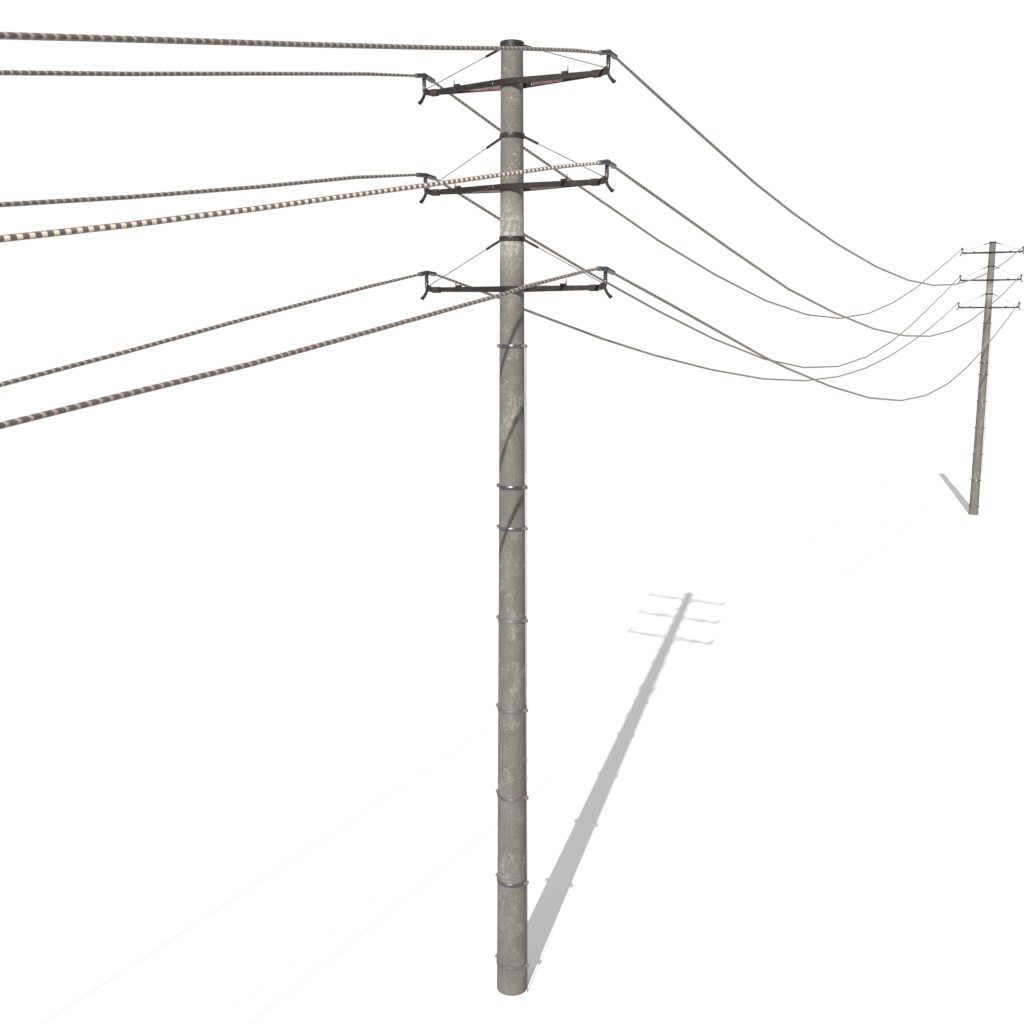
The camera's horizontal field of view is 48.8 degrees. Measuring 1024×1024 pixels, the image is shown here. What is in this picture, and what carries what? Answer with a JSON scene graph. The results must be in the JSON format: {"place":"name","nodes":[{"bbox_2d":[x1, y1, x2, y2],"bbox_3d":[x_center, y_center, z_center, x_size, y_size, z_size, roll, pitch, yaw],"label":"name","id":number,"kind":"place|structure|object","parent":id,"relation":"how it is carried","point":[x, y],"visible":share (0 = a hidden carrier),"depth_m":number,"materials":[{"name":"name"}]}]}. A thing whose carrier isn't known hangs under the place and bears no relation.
{"place":"outdoors","nodes":[
{"label":"outdoors","id":0,"kind":"place"},
{"bbox_2d":[0,474,1023,1023],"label":"ground","id":1,"kind":"structure","parent":0,"point":[248,748],"depth_m":23.35,"materials":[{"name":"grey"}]},
{"bbox_2d":[415,39,617,995],"bbox_3d":[0.001,0.461,14.070,2.659,11.980,0.437,6,11,30],"label":"utility pole","id":2,"kind":"object","parent":1,"relation":"on","point":[511,955],"visible":0.94,"depth_m":13.81,"materials":[{"name":"concrete"}]},
{"bbox_2d":[0,70,415,76],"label":"overhead wire","id":3,"kind":"object","parent":2,"relation":"attached to","point":[56,73],"visible":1,"depth_m":10.44,"materials":[{"name":"grey metal"}]},
{"bbox_2d":[0,174,416,206],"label":"overhead wire","id":4,"kind":"object","parent":2,"relation":"attached to","point":[94,199],"visible":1,"depth_m":10.56,"materials":[{"name":"metal"}]},
{"bbox_2d":[0,273,419,386],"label":"overhead wire","id":5,"kind":"object","parent":2,"relation":"attached to","point":[88,361],"visible":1,"depth_m":10.73,"materials":[{"name":"metal"}]},
{"bbox_2d":[0,267,598,428],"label":"overhead wire","id":6,"kind":"object","parent":2,"relation":"attached to","point":[69,408],"visible":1,"depth_m":8.03,"materials":[{"name":"brown metal"}]},
{"bbox_2d":[0,162,599,242],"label":"overhead wire","id":7,"kind":"object","parent":2,"relation":"attached to","point":[80,230],"visible":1,"depth_m":7.89,"materials":[{"name":"metal"}]},
{"bbox_2d":[0,32,600,53],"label":"overhead wire","id":8,"kind":"object","parent":2,"relation":"attached to","point":[91,38],"visible":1,"depth_m":7.76,"materials":[{"name":"grey metal"}]},
{"bbox_2d":[436,178,958,367],"bbox_3d":[9.356,-5.716,32.071,0.038,3.168,41.478,6,11,29],"label":"overhead wire","id":9,"kind":"object","parent":2,"relation":"attached to","point":[551,250],"visible":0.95,"depth_m":20.18,"materials":[{"name":"grey metal"}]},
{"bbox_2d":[434,82,961,318],"bbox_3d":[9.356,-6.952,31.855,0.038,2.958,41.477,6,11,29],"label":"overhead wire","id":10,"kind":"object","parent":2,"relation":"attached to","point":[558,171],"visible":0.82,"depth_m":19.89,"materials":[{"name":"grey metal"}]},
{"bbox_2d":[614,273,1018,400],"bbox_3d":[11.485,-4.563,31.002,0.038,2.733,41.439,6,11,29],"label":"overhead wire","id":11,"kind":"object","parent":2,"relation":"attached to","point":[696,318],"visible":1,"depth_m":18.11,"materials":[{"name":"grey metal"}]},
{"bbox_2d":[615,167,1020,336],"bbox_3d":[11.482,-5.940,30.755,0.038,2.303,41.451,6,11,29],"label":"overhead wire","id":12,"kind":"object","parent":2,"relation":"attached to","point":[702,229],"visible":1,"depth_m":17.66,"materials":[{"name":"grey metal"}]},
{"bbox_2d":[616,57,1022,285],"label":"overhead wire","id":13,"kind":"object","parent":2,"relation":"attached to","point":[660,98],"visible":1,"depth_m":17.04,"materials":[{"name":"grey metal"}]},
{"bbox_2d":[956,241,1023,514],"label":"utility pole","id":14,"kind":"object","parent":1,"relation":"on","point":[975,479],"visible":0.98,"depth_m":49.63,"materials":[{"name":"concrete"}]},
{"bbox_2d":[436,274,957,380],"bbox_3d":[9.352,-4.999,32.189,0.038,2.303,41.493,6,11,29],"label":"overhead wire","id":15,"kind":"object","parent":14,"relation":"attached to","point":[546,317],"visible":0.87,"depth_m":20.74,"materials":[{"name":"grey metal"}]},
{"bbox_2d":[0,0,1023,473],"label":"sky","id":16,"kind":"structure","parent":0,"point":[894,129],"materials":[{"name":"white"}]}
]}

